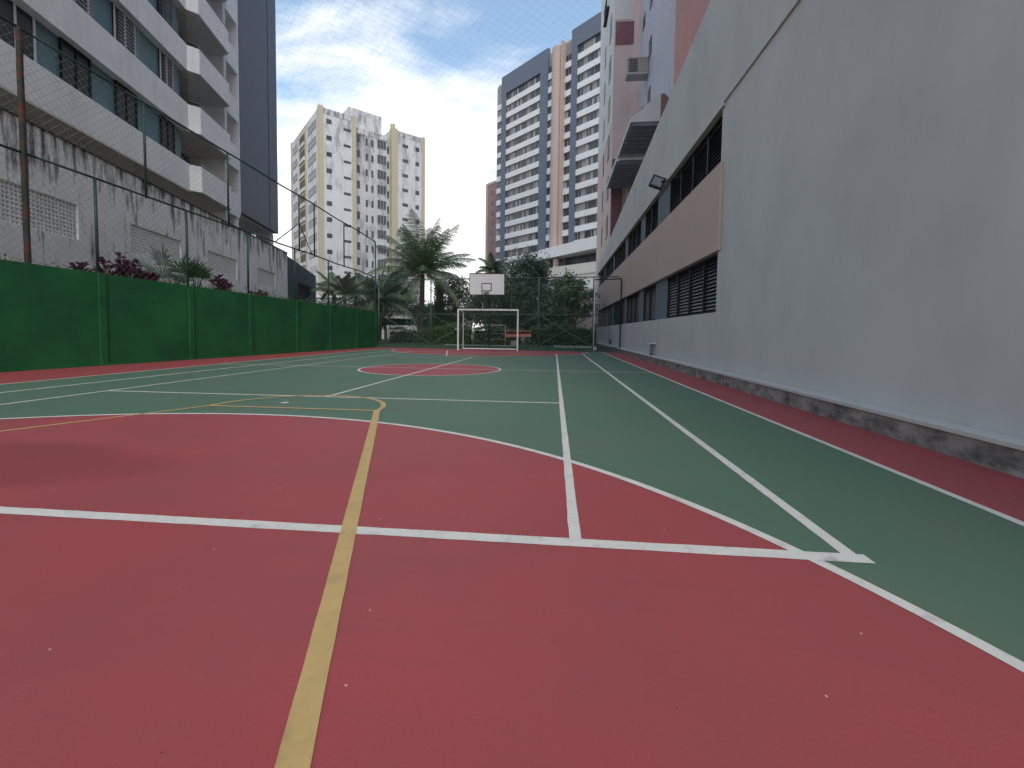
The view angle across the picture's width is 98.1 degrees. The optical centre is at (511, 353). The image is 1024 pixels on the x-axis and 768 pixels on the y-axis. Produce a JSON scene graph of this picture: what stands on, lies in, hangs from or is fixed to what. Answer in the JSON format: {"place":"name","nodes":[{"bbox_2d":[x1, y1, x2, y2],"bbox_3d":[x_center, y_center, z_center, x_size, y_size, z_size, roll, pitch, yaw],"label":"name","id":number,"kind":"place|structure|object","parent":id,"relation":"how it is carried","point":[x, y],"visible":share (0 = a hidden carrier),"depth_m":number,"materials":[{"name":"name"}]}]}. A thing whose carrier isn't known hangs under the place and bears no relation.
{"place":"outdoors","nodes":[
{"label":"outdoors","id":0,"kind":"place"},
{"bbox_2d":[316,295,398,308],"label":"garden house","id":1,"kind":"structure","parent":0,"point":[330,296],"depth_m":61.24,"materials":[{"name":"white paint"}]},
{"bbox_2d":[381,309,471,338],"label":"garden house","id":2,"kind":"structure","parent":0,"point":[403,321],"depth_m":50.50,"materials":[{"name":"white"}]},
{"bbox_2d":[385,319,461,325],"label":"window","id":3,"kind":"structure","parent":2,"relation":"in","point":[403,321],"depth_m":50.73,"materials":[{"name":"glass"}]},
{"bbox_2d":[252,0,601,330],"label":"sky","id":4,"kind":"structure","parent":0,"point":[471,240],"materials":[{"name":"white"}]},
{"bbox_2d":[381,338,613,351],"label":"garden ground","id":5,"kind":"structure","parent":0,"point":[596,350],"depth_m":28.29,"materials":[{"name":"soil"}]},
{"bbox_2d":[316,293,395,318],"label":"background tree","id":6,"kind":"object","parent":5,"relation":"on","point":[337,298],"visible":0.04,"depth_m":44.85,"materials":[{"name":"green plant"}]},
{"bbox_2d":[337,267,418,337],"bbox_3d":[-9.328,-3.320,31.241,5.372,5.247,5.478,0,3,-10],"label":"palm","id":7,"kind":"object","parent":5,"relation":"on","point":[390,291],"visible":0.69,"depth_m":30.99,"materials":[{"name":"green plant"}]},
{"bbox_2d":[376,311,380,343],"bbox_3d":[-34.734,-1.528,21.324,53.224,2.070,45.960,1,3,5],"label":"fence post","id":8,"kind":"object","parent":5,"relation":"on","point":[379,327],"visible":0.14,"depth_m":25.52,"materials":[{"name":"metal"}]},
{"bbox_2d":[68,261,108,273],"bbox_3d":[-10.701,-2.038,11.198,0.949,0.595,0.779,3,4,42],"label":"purple shrub","id":9,"kind":"object","parent":8,"relation":"on","point":[80,266],"visible":0.26,"depth_m":11.02,"materials":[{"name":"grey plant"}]},
{"bbox_2d":[99,251,143,278],"bbox_3d":[-10.626,-2.306,12.080,1.008,1.044,0.467,0,3,-23],"label":"purple shrub","id":10,"kind":"object","parent":8,"relation":"on","point":[133,269],"visible":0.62,"depth_m":12.03,"materials":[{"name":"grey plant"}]},
{"bbox_2d":[0,0,277,244],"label":"apartment tower","id":11,"kind":"structure","parent":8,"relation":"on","point":[134,83],"depth_m":20.03,"materials":[{"name":"white tile"}]},
{"bbox_2d":[0,0,36,62],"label":"window","id":12,"kind":"structure","parent":11,"relation":"in","point":[12,11],"depth_m":13.11,"materials":[{"name":"black glass"}]},
{"bbox_2d":[58,37,91,98],"bbox_3d":[-14.938,-9.530,15.221,0.085,1.790,1.250,0,3,-9],"label":"window","id":13,"kind":"structure","parent":11,"relation":"in","point":[64,46],"depth_m":15.15,"materials":[{"name":"black glass"}]},
{"bbox_2d":[73,0,94,19],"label":"window","id":14,"kind":"structure","parent":11,"relation":"in","point":[86,8],"depth_m":15.53,"materials":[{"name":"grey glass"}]},
{"bbox_2d":[114,80,137,129],"bbox_3d":[-15.322,-9.654,17.657,0.085,1.790,1.190,0,3,-9],"label":"window","id":15,"kind":"structure","parent":11,"relation":"in","point":[121,107],"depth_m":17.59,"materials":[{"name":"black glass"}]},
{"bbox_2d":[112,2,140,60],"bbox_3d":[-15.207,-12.500,17.531,0.245,1.810,1.190,0,3,-9],"label":"window","id":16,"kind":"structure","parent":11,"relation":"in","point":[122,23],"depth_m":17.40,"materials":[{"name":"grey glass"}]},
{"bbox_2d":[157,0,175,29],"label":"window","id":17,"kind":"structure","parent":11,"relation":"in","point":[166,13],"depth_m":20.03,"materials":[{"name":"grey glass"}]},
{"bbox_2d":[160,115,174,153],"bbox_3d":[-15.741,-9.790,20.311,0.085,1.790,0.970,0,3,-9],"label":"window","id":18,"kind":"structure","parent":11,"relation":"in","point":[171,127],"depth_m":20.28,"materials":[{"name":"black glass"}]},
{"bbox_2d":[158,49,176,93],"bbox_3d":[-15.626,-12.636,20.184,0.245,1.810,0.970,0,3,-9],"label":"window","id":19,"kind":"structure","parent":11,"relation":"in","point":[167,66],"depth_m":20.07,"materials":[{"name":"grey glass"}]},
{"bbox_2d":[0,106,287,297],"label":"stained wall","id":20,"kind":"structure","parent":8,"relation":"on","point":[239,257],"depth_m":13.38,"materials":[{"name":"white paint"}]},
{"bbox_2d":[138,269,160,280],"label":"purple shrub","id":21,"kind":"object","parent":8,"relation":"on","point":[147,274],"visible":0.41,"depth_m":12.57,"materials":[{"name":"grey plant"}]},
{"bbox_2d":[129,241,203,283],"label":"fan palm","id":22,"kind":"object","parent":8,"relation":"on","point":[181,269],"visible":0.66,"depth_m":13.71,"materials":[{"name":"green plant"}]},
{"bbox_2d":[4,253,370,310],"bbox_3d":[-10.133,-2.117,14.044,0.953,0.545,22.255,1,3,10],"label":"ground cover","id":23,"kind":"object","parent":8,"relation":"on","point":[288,297],"visible":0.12,"depth_m":18.14,"materials":[{"name":"green plant"}]},
{"bbox_2d":[170,259,214,285],"bbox_3d":[-10.376,-2.540,14.512,1.398,1.290,1.575,-1,3,-24],"label":"shrub","id":24,"kind":"object","parent":8,"relation":"on","point":[207,274],"visible":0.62,"depth_m":14.26,"materials":[{"name":"green plant"}]},
{"bbox_2d":[209,274,233,290],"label":"purple shrub","id":25,"kind":"object","parent":8,"relation":"on","point":[226,284],"visible":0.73,"depth_m":15.55,"materials":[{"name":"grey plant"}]},
{"bbox_2d":[249,289,268,295],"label":"purple shrub","id":26,"kind":"object","parent":8,"relation":"on","point":[259,291],"visible":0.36,"depth_m":17.47,"materials":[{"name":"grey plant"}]},
{"bbox_2d":[287,256,315,302],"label":"navy shed","id":27,"kind":"structure","parent":8,"relation":"on","point":[298,279],"depth_m":32.61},
{"bbox_2d":[298,284,305,300],"bbox_3d":[-15.920,-3.988,33.179,0.100,2.399,3.298,0,3,-9],"label":"doorway","id":28,"kind":"structure","parent":27,"relation":"in","point":[303,291],"depth_m":33.73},
{"bbox_2d":[311,270,356,304],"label":"palm","id":29,"kind":"object","parent":8,"relation":"on","point":[326,284],"visible":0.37,"depth_m":30.91,"materials":[{"name":"green plant"}]},
{"bbox_2d":[321,273,366,304],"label":"palm","id":30,"kind":"object","parent":8,"relation":"on","point":[335,282],"visible":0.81,"depth_m":29.40,"materials":[{"name":"green plant"}]},
{"bbox_2d":[341,268,426,341],"bbox_3d":[-10.895,-4.197,37.926,6.757,6.500,6.048,-1,3,-32],"label":"garden tree","id":31,"kind":"object","parent":5,"relation":"on","point":[386,310],"visible":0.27,"depth_m":37.76,"materials":[{"name":"green plant"}]},
{"bbox_2d":[388,325,432,342],"bbox_3d":[-6.716,-1.252,29.392,2.800,1.371,1.528,1,3,5],"label":"hedge","id":32,"kind":"object","parent":5,"relation":"on","point":[422,334],"visible":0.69,"depth_m":28.97,"materials":[{"name":"green plant"}]},
{"bbox_2d":[367,209,476,330],"bbox_3d":[-7.349,-6.080,35.588,8.248,10.389,8.952,0,3,-15],"label":"coconut palm","id":33,"kind":"object","parent":5,"relation":"on","point":[415,259],"visible":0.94,"depth_m":34.67,"materials":[{"name":"green plant"}]},
{"bbox_2d":[403,302,467,330],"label":"background tree","id":34,"kind":"object","parent":5,"relation":"on","point":[428,321],"visible":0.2,"depth_m":44.98,"materials":[{"name":"green plant"}]},
{"bbox_2d":[433,282,443,329],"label":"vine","id":35,"kind":"object","parent":5,"relation":"on","point":[441,318],"visible":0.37,"depth_m":38.84,"materials":[{"name":"green plant"}]},
{"bbox_2d":[425,321,472,344],"bbox_3d":[-3.872,-1.239,27.584,2.804,1.600,1.580,1,3,5],"label":"hedge","id":36,"kind":"object","parent":5,"relation":"on","point":[435,331],"visible":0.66,"depth_m":27.10,"materials":[{"name":"green plant"}]},
{"bbox_2d":[424,272,494,333],"bbox_3d":[-4.533,-4.126,38.302,8.047,6.503,4.352,1,3,5],"label":"garden tree","id":37,"kind":"object","parent":5,"relation":"on","point":[445,302],"visible":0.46,"depth_m":37.86,"materials":[{"name":"green plant"}]},
{"bbox_2d":[469,273,504,345],"bbox_3d":[-1.177,-2.206,23.264,1.537,3.980,1.563,3,4,42],"label":"basketball hoop","id":38,"kind":"object","parent":5,"relation":"on","point":[486,284],"visible":0.98,"depth_m":23.03,"materials":[{"name":"white paint"}]},
{"bbox_2d":[454,281,526,330],"bbox_3d":[-1.569,-3.184,32.955,5.473,5.198,4.064,1,3,5],"label":"garden tree","id":39,"kind":"object","parent":5,"relation":"on","point":[505,302],"visible":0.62,"depth_m":32.60,"materials":[{"name":"green plant"}]},
{"bbox_2d":[475,252,511,330],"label":"palm","id":40,"kind":"object","parent":5,"relation":"on","point":[492,264],"visible":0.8,"depth_m":39.80,"materials":[{"name":"green plant"}]},
{"bbox_2d":[486,325,505,344],"bbox_3d":[-1.010,-1.088,27.061,1.260,1.380,0.060,1,3,5],"label":"play frame","id":41,"kind":"object","parent":5,"relation":"on","point":[499,333],"visible":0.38,"depth_m":27.01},
{"bbox_2d":[472,322,522,344],"bbox_3d":[-0.905,-1.214,28.129,3.185,1.564,1.328,1,3,5],"label":"hedge","id":42,"kind":"object","parent":5,"relation":"on","point":[481,334],"visible":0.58,"depth_m":27.85,"materials":[{"name":"green plant"}]},
{"bbox_2d":[462,299,536,339],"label":"background tree","id":43,"kind":"object","parent":5,"relation":"on","point":[503,324],"visible":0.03,"depth_m":45.12,"materials":[{"name":"green plant"}]},
{"bbox_2d":[499,240,556,343],"bbox_3d":[1.125,-4.889,35.705,5.182,8.409,4.623,1,3,5],"label":"tree","id":44,"kind":"object","parent":5,"relation":"on","point":[531,267],"visible":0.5,"depth_m":35.02,"materials":[{"name":"green plant"}]},
{"bbox_2d":[513,276,578,337],"bbox_3d":[2.676,-3.179,33.221,5.608,5.271,3.354,2,3,28],"label":"garden tree","id":45,"kind":"object","parent":5,"relation":"on","point":[543,290],"visible":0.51,"depth_m":33.11,"materials":[{"name":"green plant"}]},
{"bbox_2d":[517,300,595,329],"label":"background tree","id":46,"kind":"object","parent":5,"relation":"on","point":[575,318],"visible":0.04,"depth_m":42.67,"materials":[{"name":"green plant"}]},
{"bbox_2d":[528,321,598,346],"bbox_3d":[3.027,-1.141,26.447,4.144,1.716,1.566,1,3,5],"label":"hedge","id":47,"kind":"object","parent":5,"relation":"on","point":[569,338],"visible":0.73,"depth_m":26.03,"materials":[{"name":"green plant"}]},
{"bbox_2d":[541,267,603,329],"bbox_3d":[4.002,-3.107,30.184,3.857,5.449,3.361,0,3,-17],"label":"round tree","id":48,"kind":"object","parent":5,"relation":"on","point":[570,292],"visible":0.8,"depth_m":29.63,"materials":[{"name":"green plant"}]},
{"bbox_2d":[595,0,710,330],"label":"apartment tower","id":49,"kind":"structure","parent":5,"relation":"on","point":[668,31],"depth_m":31.81,"materials":[{"name":"tile"}]},
{"bbox_2d":[605,215,607,238],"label":"window","id":50,"kind":"structure","parent":49,"relation":"in","point":[606,219],"depth_m":35.09,"materials":[{"name":"grey glass"}]},
{"bbox_2d":[606,137,608,162],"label":"window","id":51,"kind":"structure","parent":49,"relation":"in","point":[608,137],"depth_m":34.88,"materials":[{"name":"grey glass"}]},
{"bbox_2d":[607,97,609,123],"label":"window","id":52,"kind":"structure","parent":49,"relation":"in","point":[609,97],"depth_m":34.64,"materials":[{"name":"grey glass"}]},
{"bbox_2d":[608,56,610,84],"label":"window","id":53,"kind":"structure","parent":49,"relation":"in","point":[610,56],"depth_m":34.52,"materials":[{"name":"grey glass"}]},
{"bbox_2d":[609,15,611,43],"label":"window","id":54,"kind":"structure","parent":49,"relation":"in","point":[611,15],"depth_m":34.45,"materials":[{"name":"grey glass"}]},
{"bbox_2d":[625,57,648,81],"bbox_3d":[8.190,-18.706,29.139,1.360,1.100,0.850,1,3,5],"label":"air conditioner","id":55,"kind":"object","parent":49,"relation":"attached to","point":[633,65],"visible":0.96,"depth_m":28.79,"materials":[{"name":"white paint"}]},
{"bbox_2d":[647,85,650,103],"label":"window","id":56,"kind":"structure","parent":49,"relation":"in","point":[648,96],"depth_m":28.20,"materials":[{"name":"grey glass"}]},
{"bbox_2d":[648,35,651,59],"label":"window","id":57,"kind":"structure","parent":49,"relation":"in","point":[650,42],"depth_m":28.13,"materials":[{"name":"grey glass"}]},
{"bbox_2d":[596,0,1023,478],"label":"garage building","id":58,"kind":"structure","parent":5,"relation":"on","point":[828,222],"depth_m":5.10,"materials":[{"name":"grey paint"}]},
{"bbox_2d":[598,309,603,326],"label":"window","id":59,"kind":"structure","parent":58,"relation":"in","point":[600,322],"depth_m":33.35,"materials":[{"name":"black paint"}]},
{"bbox_2d":[599,268,604,284],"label":"window","id":60,"kind":"structure","parent":58,"relation":"in","point":[603,270],"depth_m":32.82,"materials":[{"name":"glass"}]},
{"bbox_2d":[604,304,612,325],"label":"window","id":61,"kind":"structure","parent":58,"relation":"in","point":[606,317],"depth_m":28.34,"materials":[{"name":"glass"}]},
{"bbox_2d":[605,256,613,278],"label":"window","id":62,"kind":"structure","parent":58,"relation":"in","point":[609,270],"depth_m":28.19,"materials":[{"name":"glass"}]},
{"bbox_2d":[613,299,623,324],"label":"window","id":63,"kind":"structure","parent":58,"relation":"in","point":[617,311],"depth_m":23.80,"materials":[{"name":"black paint"}]},
{"bbox_2d":[615,240,625,269],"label":"window","id":64,"kind":"structure","parent":58,"relation":"in","point":[620,258],"depth_m":23.80,"materials":[{"name":"glass"}]},
{"bbox_2d":[626,292,638,323],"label":"window","id":65,"kind":"structure","parent":58,"relation":"in","point":[633,312],"depth_m":19.65,"materials":[{"name":"black paint"}]},
{"bbox_2d":[628,221,640,256],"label":"window","id":66,"kind":"structure","parent":58,"relation":"in","point":[636,237],"depth_m":19.54,"materials":[{"name":"black paint"}]},
{"bbox_2d":[643,284,655,320],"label":"window","id":67,"kind":"structure","parent":58,"relation":"in","point":[649,313],"depth_m":16.06,"materials":[{"name":"black paint"}]},
{"bbox_2d":[647,343,655,354],"bbox_3d":[4.637,-0.141,14.801,0.200,0.450,0.340,1,3,5],"label":"vent pipe","id":68,"kind":"object","parent":58,"relation":"on","point":[651,349],"visible":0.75,"depth_m":14.76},
{"bbox_2d":[645,197,658,238],"bbox_3d":[5.097,-4.762,15.899,0.190,1.077,2.090,1,3,5],"label":"window","id":69,"kind":"structure","parent":58,"relation":"in","point":[653,216],"depth_m":15.97,"materials":[{"name":"black paint"}]},
{"bbox_2d":[648,174,676,190],"bbox_3d":[4.362,-4.935,12.742,0.823,0.478,0.394,3,3,34],"label":"floodlight","id":70,"kind":"object","parent":58,"relation":"attached to","point":[657,182],"visible":1,"depth_m":12.73,"materials":[{"name":"black paint"}]},
{"bbox_2d":[667,253,717,317],"bbox_3d":[4.610,-1.591,11.330,0.190,1.256,4.330,1,3,5],"label":"window","id":71,"kind":"structure","parent":58,"relation":"in","point":[694,289],"depth_m":11.09,"materials":[{"name":"black paint"}]},
{"bbox_2d":[670,114,722,212],"bbox_3d":[4.647,-4.537,11.186,0.190,1.077,4.330,1,3,5],"label":"window","id":72,"kind":"structure","parent":58,"relation":"in","point":[709,156],"depth_m":10.99,"materials":[{"name":"black paint"}]},
{"bbox_2d":[0,347,1023,521],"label":"court apron","id":73,"kind":"object","parent":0,"point":[999,491],"visible":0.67,"depth_m":4.28,"materials":[{"name":"red paint"}]},
{"bbox_2d":[0,259,377,371],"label":"green wall","id":74,"kind":"structure","parent":73,"relation":"on","point":[51,317],"depth_m":11.82,"materials":[{"name":"paint"}]},
{"bbox_2d":[0,258,375,310],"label":"creeper","id":75,"kind":"object","parent":74,"relation":"attached to","point":[172,281],"visible":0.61,"depth_m":13.30,"materials":[{"name":"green plant"}]},
{"bbox_2d":[0,15,402,311],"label":"ball fence","id":76,"kind":"object","parent":74,"relation":"on","point":[22,137],"visible":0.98,"depth_m":11.63,"materials":[{"name":"green metal"}]},
{"bbox_2d":[17,0,714,231],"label":"overhead net","id":77,"kind":"object","parent":76,"relation":"attached to","point":[419,109],"visible":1,"depth_m":12.04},
{"bbox_2d":[457,309,518,350],"bbox_3d":[-1.170,-1.221,22.576,3.080,2.080,0.943,1,3,5],"label":"goal","id":78,"kind":"object","parent":73,"relation":"on","point":[489,310],"visible":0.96,"depth_m":22.89,"materials":[{"name":"white paint"}]},
{"bbox_2d":[378,276,619,351],"bbox_3d":[-1.085,-2.137,23.654,13.247,3.806,0.200,1,3,12],"label":"end fence","id":79,"kind":"object","parent":73,"relation":"on","point":[461,346],"visible":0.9,"depth_m":23.51,"materials":[{"name":"metal"}]},
{"bbox_2d":[0,349,1023,661],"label":"court surface","id":80,"kind":"object","parent":73,"relation":"on","point":[958,563],"visible":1,"depth_m":4.03,"materials":[{"name":"green paint"}]},
{"bbox_2d":[0,352,530,767],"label":"court yellow lines","id":81,"kind":"object","parent":80,"relation":"on","point":[296,749],"visible":0.95,"depth_m":1.36,"materials":[{"name":"paint"}]},
{"bbox_2d":[0,349,1023,767],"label":"sports court","id":82,"kind":"object","parent":80,"relation":"on","point":[144,645],"visible":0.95,"depth_m":1.42,"materials":[{"name":"paint"}]},
{"bbox_2d":[0,349,1023,671],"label":"court white lines","id":83,"kind":"object","parent":80,"relation":"on","point":[820,559],"visible":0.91,"depth_m":2.15,"materials":[{"name":"paint"}]},
{"label":"court corner","id":84,"kind":"structure","parent":73,"relation":"on","visible":0},
{"bbox_2d":[593,278,621,351],"bbox_3d":[4.735,-1.907,22.061,1.369,3.650,0.071,2,3,24],"label":"corner frame","id":85,"kind":"object","parent":84,"relation":"on","point":[609,313],"visible":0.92,"depth_m":21.84,"materials":[{"name":"black paint"}]},
{"bbox_2d":[505,330,530,344],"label":"bench","id":86,"kind":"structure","parent":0,"point":[522,333],"depth_m":26.09,"materials":[{"name":"wood"}]},
{"bbox_2d":[565,288,595,329],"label":"building","id":87,"kind":"structure","parent":0,"point":[587,320],"depth_m":46.31,"materials":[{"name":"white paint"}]},
{"label":"ground","id":88,"kind":"structure","parent":0,"visible":0},
{"bbox_2d":[290,104,424,307],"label":"apartment tower","id":89,"kind":"structure","parent":88,"relation":"on","point":[343,138],"depth_m":84.56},
{"bbox_2d":[308,119,315,135],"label":"window","id":90,"kind":"structure","parent":89,"relation":"in","point":[313,125],"depth_m":81.12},
{"bbox_2d":[308,136,315,151],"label":"window","id":91,"kind":"structure","parent":89,"relation":"in","point":[311,144],"depth_m":81.48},
{"bbox_2d":[308,152,315,167],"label":"window","id":92,"kind":"structure","parent":89,"relation":"in","point":[313,158],"depth_m":81.27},
{"bbox_2d":[308,168,315,182],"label":"window","id":93,"kind":"structure","parent":89,"relation":"in","point":[313,173],"depth_m":81.78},
{"bbox_2d":[308,185,315,197],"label":"window","id":94,"kind":"structure","parent":89,"relation":"in","point":[313,190],"depth_m":82.14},
{"bbox_2d":[308,201,315,213],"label":"window","id":95,"kind":"structure","parent":89,"relation":"in","point":[310,207],"depth_m":82.46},
{"bbox_2d":[309,217,316,228],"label":"window","id":96,"kind":"structure","parent":89,"relation":"in","point":[312,221],"depth_m":82.25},
{"bbox_2d":[309,233,316,243],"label":"window","id":97,"kind":"structure","parent":89,"relation":"in","point":[311,239],"depth_m":82.46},
{"bbox_2d":[309,249,316,258],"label":"window","id":98,"kind":"structure","parent":89,"relation":"in","point":[310,256],"depth_m":82.66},
{"bbox_2d":[309,265,418,307],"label":"small windows","id":99,"kind":"structure","parent":89,"relation":"in","point":[312,270],"depth_m":82.86,"materials":[{"name":"glass"}]},
{"bbox_2d":[377,139,385,149],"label":"window","id":100,"kind":"structure","parent":89,"relation":"in","point":[381,142],"depth_m":85.79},
{"bbox_2d":[377,155,385,164],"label":"window","id":101,"kind":"structure","parent":89,"relation":"in","point":[379,158],"depth_m":85.93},
{"bbox_2d":[377,169,385,179],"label":"window","id":102,"kind":"structure","parent":89,"relation":"in","point":[383,173],"depth_m":86.06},
{"bbox_2d":[377,185,385,194],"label":"window","id":103,"kind":"structure","parent":89,"relation":"in","point":[379,187],"depth_m":86.19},
{"bbox_2d":[377,200,385,209],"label":"window","id":104,"kind":"structure","parent":89,"relation":"in","point":[381,205],"depth_m":86.33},
{"bbox_2d":[377,215,385,224],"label":"window","id":105,"kind":"structure","parent":89,"relation":"in","point":[381,219],"depth_m":86.48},
{"bbox_2d":[377,230,385,238],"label":"window","id":106,"kind":"structure","parent":89,"relation":"in","point":[382,231],"depth_m":86.48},
{"bbox_2d":[377,244,385,253],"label":"window","id":107,"kind":"structure","parent":89,"relation":"in","point":[377,244],"depth_m":86.71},
{"bbox_2d":[377,259,385,267],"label":"window","id":108,"kind":"structure","parent":89,"relation":"in","point":[379,264],"depth_m":86.69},
{"bbox_2d":[485,180,496,330],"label":"apartment tower","id":109,"kind":"structure","parent":88,"relation":"on","point":[490,241],"depth_m":130.96,"materials":[{"name":"concrete"}]},
{"bbox_2d":[496,45,561,329],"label":"apartment tower","id":110,"kind":"structure","parent":88,"relation":"on","point":[542,237],"depth_m":101.64,"materials":[{"name":"paint"}]},
{"bbox_2d":[506,235,596,328],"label":"podium building","id":111,"kind":"structure","parent":88,"relation":"on","point":[583,266],"depth_m":89.33,"materials":[{"name":"beige paint"}]},
{"bbox_2d":[565,257,576,264],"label":"window","id":112,"kind":"structure","parent":111,"relation":"in","point":[568,261],"depth_m":92.24,"materials":[{"name":"glass"}]},
{"bbox_2d":[558,12,600,260],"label":"apartment tower","id":113,"kind":"structure","parent":111,"relation":"on","point":[576,231],"depth_m":90.43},
{"bbox_2d":[577,254,595,263],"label":"window","id":114,"kind":"structure","parent":111,"relation":"in","point":[587,258],"depth_m":89.27,"materials":[{"name":"glass"}]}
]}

